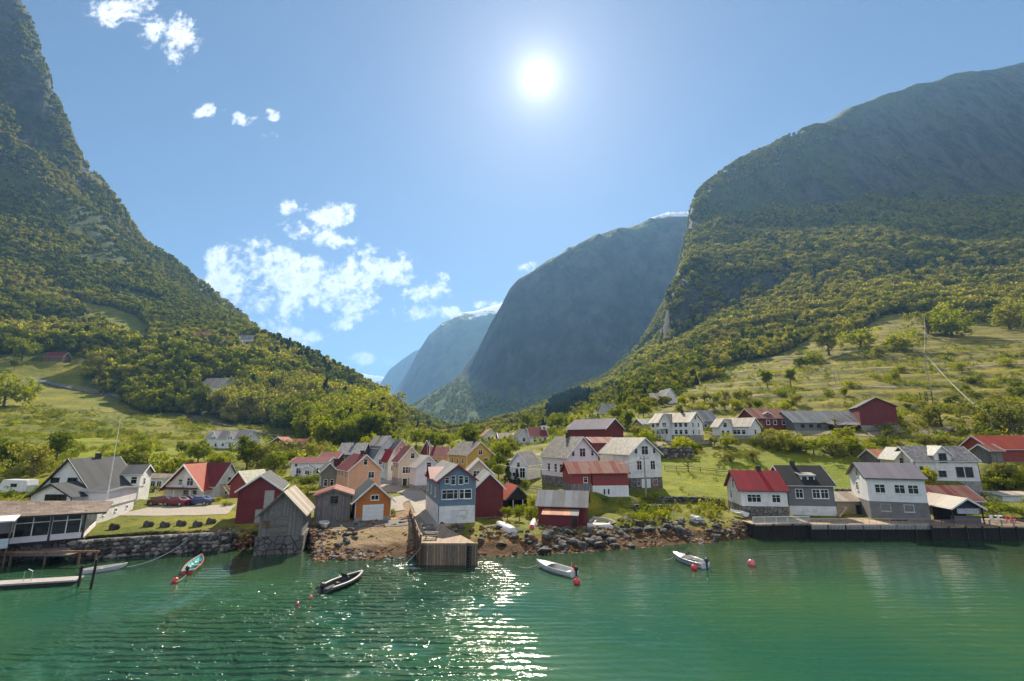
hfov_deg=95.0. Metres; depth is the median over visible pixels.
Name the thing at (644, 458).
utility pole
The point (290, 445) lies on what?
fruit tree
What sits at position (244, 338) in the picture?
house
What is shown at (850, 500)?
shed
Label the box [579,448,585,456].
window
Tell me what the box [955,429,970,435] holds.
broadleaf tree
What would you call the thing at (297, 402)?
broadleaf tree
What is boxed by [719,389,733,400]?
fruit tree
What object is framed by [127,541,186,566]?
mooring rope
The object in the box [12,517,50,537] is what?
window
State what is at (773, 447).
bush
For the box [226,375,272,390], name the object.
broadleaf tree
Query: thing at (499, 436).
house
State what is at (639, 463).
window
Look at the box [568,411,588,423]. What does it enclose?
broadleaf tree
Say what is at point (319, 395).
broadleaf tree
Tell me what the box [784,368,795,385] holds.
broadleaf tree
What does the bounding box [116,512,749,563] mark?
rubble
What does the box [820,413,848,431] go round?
fruit tree
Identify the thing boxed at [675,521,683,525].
boulder
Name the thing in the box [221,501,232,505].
bush
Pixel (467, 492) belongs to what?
window
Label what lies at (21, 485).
caravan
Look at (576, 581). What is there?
buoy
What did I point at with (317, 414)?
broadleaf tree
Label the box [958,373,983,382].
bush
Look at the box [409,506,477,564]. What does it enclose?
jetty
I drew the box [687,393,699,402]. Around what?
fruit tree
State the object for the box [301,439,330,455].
fruit tree
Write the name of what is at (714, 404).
fruit tree
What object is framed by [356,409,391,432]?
broadleaf tree
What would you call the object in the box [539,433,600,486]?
house
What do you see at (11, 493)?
bush
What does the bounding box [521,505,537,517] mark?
bush
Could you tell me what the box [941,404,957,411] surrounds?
broadleaf tree
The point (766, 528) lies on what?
dock
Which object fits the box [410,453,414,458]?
window
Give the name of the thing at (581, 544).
boulder
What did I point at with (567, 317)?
mountain
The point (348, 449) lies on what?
house
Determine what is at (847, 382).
bush
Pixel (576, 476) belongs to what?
shed
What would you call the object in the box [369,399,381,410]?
broadleaf tree
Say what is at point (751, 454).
fruit tree
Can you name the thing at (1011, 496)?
garage
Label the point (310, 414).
broadleaf tree
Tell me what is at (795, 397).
fruit tree
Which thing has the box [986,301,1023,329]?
fruit tree
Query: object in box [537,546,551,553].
boulder
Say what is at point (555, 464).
window
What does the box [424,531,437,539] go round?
picnic bench
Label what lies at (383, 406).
broadleaf tree
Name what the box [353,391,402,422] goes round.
broadleaf tree
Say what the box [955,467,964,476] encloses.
window
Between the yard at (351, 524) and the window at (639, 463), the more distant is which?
the window at (639, 463)
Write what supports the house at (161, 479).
on the hillside
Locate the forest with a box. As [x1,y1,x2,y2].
[0,9,1023,448]
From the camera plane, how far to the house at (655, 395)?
218.20 m
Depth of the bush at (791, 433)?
117.36 m
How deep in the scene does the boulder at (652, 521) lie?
67.31 m
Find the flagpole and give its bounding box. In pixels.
[106,417,120,499]
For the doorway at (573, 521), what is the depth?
64.19 m
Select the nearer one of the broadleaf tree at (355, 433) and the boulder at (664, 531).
the boulder at (664, 531)
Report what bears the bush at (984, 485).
on the hillside
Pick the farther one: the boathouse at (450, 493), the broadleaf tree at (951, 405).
the broadleaf tree at (951, 405)
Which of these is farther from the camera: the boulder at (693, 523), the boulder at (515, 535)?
the boulder at (693, 523)
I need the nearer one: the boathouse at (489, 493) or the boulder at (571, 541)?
the boulder at (571, 541)
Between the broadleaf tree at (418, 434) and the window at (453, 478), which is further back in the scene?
the broadleaf tree at (418, 434)
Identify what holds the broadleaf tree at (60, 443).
on the hillside
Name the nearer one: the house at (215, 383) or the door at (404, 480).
the door at (404, 480)
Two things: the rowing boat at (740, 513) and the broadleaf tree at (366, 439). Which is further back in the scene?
the broadleaf tree at (366, 439)
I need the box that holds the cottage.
[597,404,615,414]
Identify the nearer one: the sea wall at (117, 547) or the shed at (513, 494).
the sea wall at (117, 547)
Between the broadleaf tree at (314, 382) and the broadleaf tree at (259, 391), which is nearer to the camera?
the broadleaf tree at (259, 391)
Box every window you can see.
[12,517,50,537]
[44,494,66,500]
[50,478,59,482]
[50,511,82,534]
[67,478,77,481]
[84,514,90,531]
[130,476,137,484]
[186,478,193,485]
[323,479,327,486]
[329,495,338,504]
[363,459,367,465]
[368,471,374,478]
[371,495,378,500]
[402,467,409,473]
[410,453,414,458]
[426,462,431,469]
[441,490,446,499]
[446,489,453,499]
[451,476,455,484]
[453,489,457,498]
[458,475,463,484]
[459,489,463,498]
[464,476,468,483]
[464,489,471,498]
[473,470,479,476]
[519,468,524,478]
[547,463,550,471]
[554,463,556,472]
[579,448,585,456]
[583,477,587,482]
[636,461,642,470]
[641,446,648,454]
[650,460,655,469]
[747,494,761,502]
[771,494,780,502]
[795,489,803,498]
[812,489,820,498]
[820,489,828,498]
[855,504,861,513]
[874,484,886,493]
[893,484,905,493]
[907,485,919,494]
[938,453,947,462]
[938,471,946,476]
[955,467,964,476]
[964,467,973,476]
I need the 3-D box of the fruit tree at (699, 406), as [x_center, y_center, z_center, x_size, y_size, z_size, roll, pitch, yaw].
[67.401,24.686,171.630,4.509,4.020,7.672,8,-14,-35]
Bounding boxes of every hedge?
[149,484,160,491]
[286,474,319,482]
[298,486,318,490]
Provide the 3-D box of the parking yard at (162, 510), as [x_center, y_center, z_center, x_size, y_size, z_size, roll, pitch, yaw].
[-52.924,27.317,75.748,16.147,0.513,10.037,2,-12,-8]
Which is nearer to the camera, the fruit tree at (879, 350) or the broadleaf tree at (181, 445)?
the broadleaf tree at (181, 445)
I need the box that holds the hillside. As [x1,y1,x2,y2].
[0,0,1023,560]
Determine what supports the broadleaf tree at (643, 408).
on the hillside
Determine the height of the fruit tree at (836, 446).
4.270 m
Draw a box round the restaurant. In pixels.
[0,501,113,567]
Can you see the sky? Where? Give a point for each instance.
(356, 178)
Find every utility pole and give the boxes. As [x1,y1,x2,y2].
[640,456,648,499]
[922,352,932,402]
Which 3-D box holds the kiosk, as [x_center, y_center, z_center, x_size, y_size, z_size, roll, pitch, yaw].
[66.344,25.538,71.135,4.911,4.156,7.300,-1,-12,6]
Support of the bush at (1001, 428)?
on the hillside
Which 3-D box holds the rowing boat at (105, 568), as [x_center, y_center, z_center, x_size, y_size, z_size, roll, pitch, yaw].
[-43.553,24.364,50.108,3.837,0.657,1.468,10,-15,-39]
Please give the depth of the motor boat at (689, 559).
52.83 m
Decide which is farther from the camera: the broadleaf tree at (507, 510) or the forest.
the forest
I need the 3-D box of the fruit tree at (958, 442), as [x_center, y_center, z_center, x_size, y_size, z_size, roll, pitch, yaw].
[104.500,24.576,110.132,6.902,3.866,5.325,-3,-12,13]
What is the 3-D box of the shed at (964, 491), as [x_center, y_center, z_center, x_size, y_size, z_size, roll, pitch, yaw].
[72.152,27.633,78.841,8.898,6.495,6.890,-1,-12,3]
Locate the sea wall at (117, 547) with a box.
[66,531,232,561]
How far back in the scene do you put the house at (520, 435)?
156.23 m
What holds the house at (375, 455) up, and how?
on the hillside
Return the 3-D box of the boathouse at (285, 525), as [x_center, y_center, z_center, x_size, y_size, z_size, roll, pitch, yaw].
[-29.550,23.730,61.546,6.023,8.504,8.500,3,-12,-15]
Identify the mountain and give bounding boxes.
[362,373,383,383]
[380,349,418,394]
[391,303,501,404]
[413,212,688,423]
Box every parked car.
[147,495,172,504]
[162,496,190,505]
[182,494,196,498]
[186,495,214,505]
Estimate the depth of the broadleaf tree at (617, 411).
168.95 m
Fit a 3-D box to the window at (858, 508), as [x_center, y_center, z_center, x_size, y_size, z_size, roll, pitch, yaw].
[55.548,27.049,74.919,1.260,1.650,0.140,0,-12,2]
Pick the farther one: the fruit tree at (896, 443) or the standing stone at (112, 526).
the fruit tree at (896, 443)
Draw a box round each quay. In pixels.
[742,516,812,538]
[796,517,932,538]
[919,517,1023,539]
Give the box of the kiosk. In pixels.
[927,492,987,521]
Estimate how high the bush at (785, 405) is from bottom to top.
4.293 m
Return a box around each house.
[23,481,87,500]
[35,453,132,490]
[78,486,142,503]
[120,464,154,499]
[150,473,172,486]
[154,462,236,497]
[194,331,211,340]
[203,378,234,394]
[203,430,260,448]
[238,335,253,343]
[268,437,295,448]
[289,457,334,476]
[292,439,307,448]
[318,452,343,467]
[318,461,337,489]
[335,450,382,488]
[337,440,369,460]
[367,446,384,466]
[369,433,393,450]
[380,449,395,479]
[389,439,406,454]
[391,446,418,485]
[408,455,436,489]
[420,437,431,454]
[429,444,449,462]
[447,439,494,468]
[465,457,495,476]
[479,429,495,441]
[495,433,513,443]
[509,451,541,481]
[512,429,526,444]
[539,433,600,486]
[598,437,663,488]
[631,419,649,432]
[647,393,660,402]
[648,410,703,440]
[659,388,676,403]
[690,410,716,429]
[710,417,762,438]
[723,466,790,517]
[737,408,785,429]
[770,461,846,516]
[846,462,930,522]
[878,447,903,462]
[894,445,982,494]
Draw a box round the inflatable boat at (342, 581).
[316,570,363,593]
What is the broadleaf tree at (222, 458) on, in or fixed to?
on the hillside
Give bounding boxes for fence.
[526,485,567,489]
[664,466,727,472]
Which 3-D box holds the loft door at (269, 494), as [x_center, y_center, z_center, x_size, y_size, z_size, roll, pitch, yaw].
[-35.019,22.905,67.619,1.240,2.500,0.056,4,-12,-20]
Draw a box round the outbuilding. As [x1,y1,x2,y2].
[585,437,611,452]
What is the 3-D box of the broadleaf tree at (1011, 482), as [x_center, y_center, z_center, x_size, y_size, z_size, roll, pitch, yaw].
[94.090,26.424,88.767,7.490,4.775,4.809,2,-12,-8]
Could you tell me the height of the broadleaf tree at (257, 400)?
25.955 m
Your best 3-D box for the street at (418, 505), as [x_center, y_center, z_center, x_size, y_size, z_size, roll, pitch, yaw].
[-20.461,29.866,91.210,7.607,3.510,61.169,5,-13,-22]
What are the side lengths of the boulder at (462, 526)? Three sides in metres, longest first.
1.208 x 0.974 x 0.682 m
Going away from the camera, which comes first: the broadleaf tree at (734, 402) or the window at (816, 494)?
the window at (816, 494)
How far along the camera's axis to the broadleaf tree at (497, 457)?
115.79 m
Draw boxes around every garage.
[351,478,395,521]
[980,491,1023,501]
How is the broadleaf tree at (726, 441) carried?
on the hillside
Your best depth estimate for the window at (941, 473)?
87.74 m
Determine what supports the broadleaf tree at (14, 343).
on the hillside
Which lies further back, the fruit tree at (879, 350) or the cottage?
the fruit tree at (879, 350)
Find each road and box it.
[27,377,307,438]
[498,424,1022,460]
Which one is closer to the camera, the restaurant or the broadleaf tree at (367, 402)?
the restaurant
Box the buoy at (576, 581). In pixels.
[573,577,579,584]
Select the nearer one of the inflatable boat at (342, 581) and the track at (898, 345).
the inflatable boat at (342, 581)
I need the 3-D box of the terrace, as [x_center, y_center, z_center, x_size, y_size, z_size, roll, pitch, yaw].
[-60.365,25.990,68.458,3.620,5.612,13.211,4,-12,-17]
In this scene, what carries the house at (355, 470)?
on the hillside
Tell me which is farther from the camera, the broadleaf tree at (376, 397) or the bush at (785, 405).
the broadleaf tree at (376, 397)
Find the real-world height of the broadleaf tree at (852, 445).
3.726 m
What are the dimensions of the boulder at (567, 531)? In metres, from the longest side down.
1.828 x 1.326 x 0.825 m
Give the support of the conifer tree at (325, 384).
on the hillside
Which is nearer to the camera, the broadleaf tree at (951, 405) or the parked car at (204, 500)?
the parked car at (204, 500)
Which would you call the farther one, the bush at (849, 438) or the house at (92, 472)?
the bush at (849, 438)
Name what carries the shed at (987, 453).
on the hillside
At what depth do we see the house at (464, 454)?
120.47 m
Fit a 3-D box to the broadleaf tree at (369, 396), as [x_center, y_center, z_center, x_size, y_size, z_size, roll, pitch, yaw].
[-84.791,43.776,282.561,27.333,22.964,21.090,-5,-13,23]
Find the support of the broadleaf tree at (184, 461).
on the hillside
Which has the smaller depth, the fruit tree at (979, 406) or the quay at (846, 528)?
the quay at (846, 528)
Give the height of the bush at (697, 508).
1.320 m
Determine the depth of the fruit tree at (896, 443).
110.69 m
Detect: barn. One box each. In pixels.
[43,352,71,362]
[565,418,624,437]
[779,411,860,430]
[847,397,899,430]
[959,435,1023,461]
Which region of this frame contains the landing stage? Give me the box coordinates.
[0,547,99,565]
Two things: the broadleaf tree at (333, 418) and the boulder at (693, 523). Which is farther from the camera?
the broadleaf tree at (333, 418)
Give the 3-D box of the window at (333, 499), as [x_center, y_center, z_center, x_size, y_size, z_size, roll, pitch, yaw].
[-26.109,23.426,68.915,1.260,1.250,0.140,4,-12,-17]
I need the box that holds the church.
[525,417,548,443]
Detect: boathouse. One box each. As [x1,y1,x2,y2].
[235,470,288,524]
[253,485,315,555]
[424,460,478,523]
[476,469,505,517]
[535,490,590,527]
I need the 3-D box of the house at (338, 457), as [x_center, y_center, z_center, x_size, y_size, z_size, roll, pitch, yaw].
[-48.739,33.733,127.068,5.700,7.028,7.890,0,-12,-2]
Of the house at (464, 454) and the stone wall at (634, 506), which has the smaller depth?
the stone wall at (634, 506)
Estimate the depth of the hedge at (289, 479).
106.95 m
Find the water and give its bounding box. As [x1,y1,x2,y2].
[0,537,1023,680]
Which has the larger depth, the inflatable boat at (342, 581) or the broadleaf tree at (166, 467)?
the broadleaf tree at (166, 467)
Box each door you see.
[89,494,96,500]
[254,509,262,522]
[263,490,274,508]
[274,516,288,534]
[278,502,287,513]
[329,506,337,519]
[362,504,383,520]
[402,478,406,485]
[450,509,457,522]
[646,479,650,487]
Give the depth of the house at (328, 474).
95.10 m
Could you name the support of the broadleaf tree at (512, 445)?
on the hillside
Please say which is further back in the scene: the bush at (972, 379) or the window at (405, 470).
the bush at (972, 379)
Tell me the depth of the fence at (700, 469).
99.15 m
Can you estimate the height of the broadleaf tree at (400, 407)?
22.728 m
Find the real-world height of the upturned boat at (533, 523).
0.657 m
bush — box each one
[0,486,17,497]
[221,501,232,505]
[298,470,319,483]
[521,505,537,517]
[526,494,537,510]
[635,430,663,442]
[638,512,651,524]
[664,436,695,447]
[666,433,703,449]
[690,506,701,512]
[701,509,715,517]
[704,420,714,432]
[765,436,791,451]
[770,430,803,446]
[775,384,795,395]
[777,401,796,410]
[785,441,806,452]
[838,434,860,443]
[839,379,857,386]
[868,429,902,445]
[888,364,907,372]
[915,400,928,405]
[947,361,969,370]
[949,381,971,391]
[956,398,987,409]
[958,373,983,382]
[981,482,989,490]
[982,495,1012,512]
[984,419,1009,430]
[988,394,1009,401]
[994,357,1017,365]
[1001,375,1022,381]
[1009,501,1023,514]
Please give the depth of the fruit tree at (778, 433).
114.51 m
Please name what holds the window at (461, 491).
in the boathouse at (450, 493)
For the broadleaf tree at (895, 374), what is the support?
on the hillside
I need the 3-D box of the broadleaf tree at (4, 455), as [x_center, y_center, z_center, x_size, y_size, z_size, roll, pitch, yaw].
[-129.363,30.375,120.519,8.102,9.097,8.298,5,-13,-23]
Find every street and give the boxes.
[380,477,450,525]
[391,495,419,510]
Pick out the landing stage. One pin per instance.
(58, 551)
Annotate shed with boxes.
[227,469,265,497]
[312,484,354,521]
[503,482,529,510]
[560,461,592,491]
[586,460,630,496]
[834,491,861,514]
[857,449,883,462]
[925,485,986,513]
[968,444,1005,463]
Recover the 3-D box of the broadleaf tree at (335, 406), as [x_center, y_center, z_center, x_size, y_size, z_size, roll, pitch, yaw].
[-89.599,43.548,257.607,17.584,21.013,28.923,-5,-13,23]
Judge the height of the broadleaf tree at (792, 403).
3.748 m
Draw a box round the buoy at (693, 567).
[691,563,696,570]
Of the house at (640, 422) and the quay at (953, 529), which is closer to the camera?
the quay at (953, 529)
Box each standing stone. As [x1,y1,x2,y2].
[108,523,120,529]
[143,520,154,526]
[159,521,170,527]
[176,520,186,525]
[192,520,203,526]
[206,518,216,523]
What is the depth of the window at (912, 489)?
70.05 m
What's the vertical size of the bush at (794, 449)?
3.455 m
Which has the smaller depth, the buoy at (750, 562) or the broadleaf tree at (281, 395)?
the buoy at (750, 562)
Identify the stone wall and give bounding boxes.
[43,383,291,438]
[631,504,671,508]
[656,447,693,458]
[656,496,724,505]
[834,488,850,490]
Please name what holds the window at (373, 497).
in the garage at (370, 499)
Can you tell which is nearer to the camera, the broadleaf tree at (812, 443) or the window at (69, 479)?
the window at (69, 479)
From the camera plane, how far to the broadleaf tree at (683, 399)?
194.90 m
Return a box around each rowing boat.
[82,562,127,573]
[181,554,203,575]
[318,520,329,527]
[589,517,615,524]
[730,509,748,516]
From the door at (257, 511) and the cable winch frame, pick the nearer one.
the door at (257, 511)
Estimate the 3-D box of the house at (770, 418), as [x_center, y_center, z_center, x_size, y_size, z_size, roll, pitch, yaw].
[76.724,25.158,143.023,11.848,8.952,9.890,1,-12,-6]
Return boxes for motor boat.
[537,559,578,577]
[673,551,709,568]
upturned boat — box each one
[496,521,517,532]
[529,518,536,528]
[587,523,614,528]
[690,515,701,519]
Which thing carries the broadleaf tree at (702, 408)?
on the hillside
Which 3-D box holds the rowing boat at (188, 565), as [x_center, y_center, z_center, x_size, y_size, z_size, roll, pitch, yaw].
[-34.995,24.660,51.715,1.568,1.435,7.770,5,-13,-23]
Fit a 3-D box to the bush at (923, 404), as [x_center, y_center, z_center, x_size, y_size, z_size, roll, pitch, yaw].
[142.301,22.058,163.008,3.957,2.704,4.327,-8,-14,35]
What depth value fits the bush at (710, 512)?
70.74 m
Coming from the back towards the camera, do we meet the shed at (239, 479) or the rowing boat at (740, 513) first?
the shed at (239, 479)
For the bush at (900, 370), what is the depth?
241.44 m
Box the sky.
[21,0,1023,376]
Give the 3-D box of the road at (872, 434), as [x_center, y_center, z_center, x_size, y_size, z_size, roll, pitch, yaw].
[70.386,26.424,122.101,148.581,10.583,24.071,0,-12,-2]
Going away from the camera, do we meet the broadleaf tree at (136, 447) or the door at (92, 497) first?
the door at (92, 497)
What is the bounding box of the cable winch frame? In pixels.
[919,392,932,402]
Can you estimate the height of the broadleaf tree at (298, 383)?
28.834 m
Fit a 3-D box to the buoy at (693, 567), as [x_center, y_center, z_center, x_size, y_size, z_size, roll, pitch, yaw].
[19.563,24.429,50.481,0.640,0.806,0.640,0,-12,0]
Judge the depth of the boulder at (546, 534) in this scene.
60.48 m
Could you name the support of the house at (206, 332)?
on the hillside
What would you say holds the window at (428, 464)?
in the house at (419, 465)
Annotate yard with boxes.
[121,504,235,515]
[316,519,410,526]
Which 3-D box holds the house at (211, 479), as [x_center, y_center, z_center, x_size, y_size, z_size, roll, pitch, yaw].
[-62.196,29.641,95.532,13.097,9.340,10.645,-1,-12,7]
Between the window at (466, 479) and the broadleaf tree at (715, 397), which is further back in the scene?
the broadleaf tree at (715, 397)
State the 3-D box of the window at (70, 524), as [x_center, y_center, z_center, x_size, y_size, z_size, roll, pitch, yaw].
[-53.422,21.892,56.322,2.695,2.510,0.110,8,-14,-33]
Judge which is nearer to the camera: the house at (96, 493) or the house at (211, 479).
the house at (96, 493)
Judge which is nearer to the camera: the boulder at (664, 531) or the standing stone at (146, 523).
the standing stone at (146, 523)
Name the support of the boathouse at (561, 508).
on the hillside
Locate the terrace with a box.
[81,493,135,527]
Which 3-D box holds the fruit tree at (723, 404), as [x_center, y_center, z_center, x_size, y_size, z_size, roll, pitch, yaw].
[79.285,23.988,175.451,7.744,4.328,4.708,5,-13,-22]
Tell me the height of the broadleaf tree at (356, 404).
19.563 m
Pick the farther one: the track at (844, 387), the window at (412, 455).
the track at (844, 387)
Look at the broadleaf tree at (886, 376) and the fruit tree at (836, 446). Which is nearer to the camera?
the fruit tree at (836, 446)
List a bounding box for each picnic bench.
[421,523,433,530]
[422,527,435,534]
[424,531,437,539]
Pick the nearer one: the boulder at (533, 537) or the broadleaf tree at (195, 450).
the boulder at (533, 537)
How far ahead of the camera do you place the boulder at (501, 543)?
58.36 m
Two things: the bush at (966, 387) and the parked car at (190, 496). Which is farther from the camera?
the bush at (966, 387)
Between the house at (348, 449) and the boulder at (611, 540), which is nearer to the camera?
the boulder at (611, 540)
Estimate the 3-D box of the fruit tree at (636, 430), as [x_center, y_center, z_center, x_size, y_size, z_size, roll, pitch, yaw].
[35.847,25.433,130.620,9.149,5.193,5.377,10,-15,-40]
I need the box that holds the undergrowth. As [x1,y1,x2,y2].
[0,342,1023,525]
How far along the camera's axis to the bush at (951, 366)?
238.35 m
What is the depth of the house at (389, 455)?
111.88 m
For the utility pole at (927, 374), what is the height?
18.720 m
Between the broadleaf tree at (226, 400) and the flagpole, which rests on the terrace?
the flagpole
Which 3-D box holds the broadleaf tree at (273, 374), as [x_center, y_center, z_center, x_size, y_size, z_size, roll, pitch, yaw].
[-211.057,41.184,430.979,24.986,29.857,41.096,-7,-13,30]
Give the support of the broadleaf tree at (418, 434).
on the hillside
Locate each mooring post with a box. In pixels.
[77,565,83,586]
[89,559,97,588]
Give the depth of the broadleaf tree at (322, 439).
186.77 m
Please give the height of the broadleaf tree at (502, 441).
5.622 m
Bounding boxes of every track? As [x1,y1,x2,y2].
[734,384,896,397]
[752,363,1023,379]
[782,339,1023,359]
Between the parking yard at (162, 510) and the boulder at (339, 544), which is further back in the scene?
the parking yard at (162, 510)
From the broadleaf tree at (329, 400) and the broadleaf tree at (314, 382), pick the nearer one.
the broadleaf tree at (329, 400)
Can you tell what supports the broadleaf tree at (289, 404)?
on the hillside
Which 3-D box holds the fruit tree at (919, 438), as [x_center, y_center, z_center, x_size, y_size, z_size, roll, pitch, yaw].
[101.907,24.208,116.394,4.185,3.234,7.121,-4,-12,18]
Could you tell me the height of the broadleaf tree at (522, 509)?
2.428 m
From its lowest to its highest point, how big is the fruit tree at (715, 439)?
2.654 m
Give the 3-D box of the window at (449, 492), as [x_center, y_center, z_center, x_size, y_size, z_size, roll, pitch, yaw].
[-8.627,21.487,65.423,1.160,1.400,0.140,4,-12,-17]
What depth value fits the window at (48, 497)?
70.53 m
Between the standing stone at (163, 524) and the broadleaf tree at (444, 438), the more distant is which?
the broadleaf tree at (444, 438)
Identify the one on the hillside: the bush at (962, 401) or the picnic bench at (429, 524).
the bush at (962, 401)
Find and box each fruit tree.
[0,441,60,476]
[128,450,169,472]
[245,441,283,468]
[278,439,301,452]
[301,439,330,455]
[501,435,515,444]
[627,423,651,436]
[673,403,691,411]
[681,455,693,471]
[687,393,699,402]
[687,403,707,409]
[699,391,711,401]
[705,400,721,410]
[708,436,718,445]
[710,450,744,461]
[717,399,731,409]
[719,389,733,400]
[732,390,743,398]
[738,448,761,461]
[740,398,755,407]
[750,428,789,448]
[786,393,802,404]
[801,328,851,355]
[815,438,850,455]
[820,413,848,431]
[868,344,892,358]
[874,421,900,435]
[889,439,907,446]
[895,310,946,333]
[913,402,972,426]
[913,431,937,443]
[922,434,951,445]
[942,438,966,445]
[953,361,973,371]
[962,396,1014,426]
[963,389,974,395]
[971,404,1023,434]
[985,462,1018,474]
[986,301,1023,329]
[1006,380,1023,387]
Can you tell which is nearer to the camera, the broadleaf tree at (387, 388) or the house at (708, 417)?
the house at (708, 417)
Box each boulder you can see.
[333,542,343,547]
[457,524,464,529]
[496,541,506,545]
[512,531,518,538]
[524,539,534,544]
[527,534,537,540]
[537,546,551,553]
[541,530,553,539]
[550,526,558,532]
[558,540,567,547]
[563,529,571,534]
[564,537,574,544]
[575,540,588,548]
[581,533,589,537]
[581,537,595,545]
[591,541,605,548]
[596,530,607,537]
[606,537,615,543]
[615,527,623,534]
[627,543,634,548]
[632,519,643,523]
[632,527,641,532]
[644,520,655,524]
[644,525,655,532]
[654,517,664,521]
[659,528,667,534]
[662,523,671,528]
[673,525,682,533]
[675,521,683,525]
[680,528,690,534]
[689,520,699,525]
[712,523,721,528]
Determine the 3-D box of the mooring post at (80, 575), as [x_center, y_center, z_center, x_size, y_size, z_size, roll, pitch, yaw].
[-41.359,24.006,44.589,0.400,4.908,0.220,0,-12,0]
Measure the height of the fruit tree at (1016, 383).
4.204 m
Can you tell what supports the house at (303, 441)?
on the hillside
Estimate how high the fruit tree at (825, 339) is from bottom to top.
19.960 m
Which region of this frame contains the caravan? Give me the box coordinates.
[0,479,38,491]
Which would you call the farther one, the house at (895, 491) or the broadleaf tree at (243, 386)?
the broadleaf tree at (243, 386)
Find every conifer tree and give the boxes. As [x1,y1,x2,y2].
[322,377,328,389]
[502,462,511,483]
[513,469,520,484]
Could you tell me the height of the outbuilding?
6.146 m
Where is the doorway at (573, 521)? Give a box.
[571,518,576,526]
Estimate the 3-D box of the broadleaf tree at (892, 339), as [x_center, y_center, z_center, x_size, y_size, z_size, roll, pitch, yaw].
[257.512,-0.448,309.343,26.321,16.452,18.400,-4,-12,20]
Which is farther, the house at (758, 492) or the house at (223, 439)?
the house at (223, 439)
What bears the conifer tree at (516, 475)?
on the hillside
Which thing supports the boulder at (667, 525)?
on the hillside
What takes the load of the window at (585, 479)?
in the shed at (576, 476)
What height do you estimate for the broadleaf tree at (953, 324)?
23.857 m
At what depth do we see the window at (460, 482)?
66.26 m
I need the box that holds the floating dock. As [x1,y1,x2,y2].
[0,569,83,588]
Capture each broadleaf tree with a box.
[0,371,46,405]
[0,441,31,468]
[3,336,43,360]
[9,359,29,368]
[40,430,74,462]
[111,442,151,464]
[147,452,186,473]
[170,455,194,467]
[176,440,190,452]
[184,439,214,461]
[188,384,212,414]
[205,455,216,461]
[207,385,238,412]
[209,453,228,461]
[211,385,245,419]
[216,384,258,415]
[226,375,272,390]
[231,387,266,420]
[236,434,260,469]
[237,382,265,395]
[242,391,286,418]
[263,368,303,385]
[264,450,288,470]
[268,399,288,413]
[269,400,290,428]
[270,408,293,434]
[277,398,296,414]
[278,392,292,401]
[281,394,316,416]
[283,451,297,464]
[284,374,328,390]
[289,419,305,436]
[290,404,327,428]
[296,393,317,404]
[296,402,320,427]
[300,409,332,429]
[301,376,325,390]
[302,403,330,417]
[306,409,320,417]
[309,415,337,446]
[314,387,348,401]
[314,407,349,421]
[314,419,343,445]
[316,394,352,403]
[316,396,348,404]
[325,400,354,409]
[325,415,343,439]
[330,396,344,403]
[332,417,363,441]
[338,387,364,398]
[338,398,361,407]
[340,411,360,420]
[344,429,360,442]
[347,404,393,422]
[349,402,364,410]
[351,418,362,434]
[352,393,394,405]
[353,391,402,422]
[354,397,388,411]
[355,388,376,395]
[355,402,370,411]
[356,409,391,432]
[359,397,380,411]
[359,431,376,442]
[360,412,393,435]
[369,393,402,419]
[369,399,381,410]
[372,388,406,403]
[373,396,393,421]
[375,383,390,393]
[379,396,405,422]
[386,407,395,422]
[394,411,406,423]
[407,428,425,443]
[421,432,442,445]
[436,433,450,446]
[452,423,483,441]
[484,458,496,468]
[489,438,507,455]
[490,452,506,464]
[490,464,504,478]
[495,443,513,456]
[501,506,513,520]
[506,442,519,450]
[510,504,528,520]
[518,412,541,426]
[522,479,529,487]
[547,412,564,426]
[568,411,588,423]
[606,405,623,416]
[623,411,634,425]
[635,402,653,417]
[677,394,691,403]
[696,401,711,409]
[710,390,723,401]
[717,432,738,446]
[730,398,742,408]
[737,387,753,397]
[753,398,765,407]
[756,370,772,387]
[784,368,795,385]
[786,400,796,406]
[787,439,808,452]
[792,357,812,367]
[803,348,825,363]
[803,438,827,454]
[817,432,839,447]
[829,425,858,437]
[835,386,847,395]
[836,326,882,347]
[840,439,863,454]
[860,440,881,451]
[881,328,930,350]
[883,374,893,381]
[888,370,900,378]
[897,411,906,420]
[903,403,911,407]
[919,466,938,484]
[923,302,977,336]
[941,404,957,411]
[943,395,960,404]
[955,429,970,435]
[981,476,999,489]
[984,431,996,434]
[990,469,1023,490]
[1013,386,1023,397]
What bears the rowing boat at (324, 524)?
on the hillside
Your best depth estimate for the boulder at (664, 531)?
64.93 m
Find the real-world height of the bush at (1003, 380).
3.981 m
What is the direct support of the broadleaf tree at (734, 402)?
on the hillside
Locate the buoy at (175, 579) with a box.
[171,576,178,582]
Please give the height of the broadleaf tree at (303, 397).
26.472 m
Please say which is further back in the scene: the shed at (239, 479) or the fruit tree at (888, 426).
the fruit tree at (888, 426)
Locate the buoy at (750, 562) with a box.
[747,558,754,565]
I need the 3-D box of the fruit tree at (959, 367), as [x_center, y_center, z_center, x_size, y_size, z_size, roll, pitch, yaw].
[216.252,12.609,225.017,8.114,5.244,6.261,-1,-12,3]
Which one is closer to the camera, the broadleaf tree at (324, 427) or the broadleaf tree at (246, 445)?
the broadleaf tree at (246, 445)
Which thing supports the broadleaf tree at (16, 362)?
on the hillside
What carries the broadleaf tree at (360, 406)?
on the hillside
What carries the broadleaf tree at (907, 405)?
on the hillside
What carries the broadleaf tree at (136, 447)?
on the hillside
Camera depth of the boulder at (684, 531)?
64.99 m
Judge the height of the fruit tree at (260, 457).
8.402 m

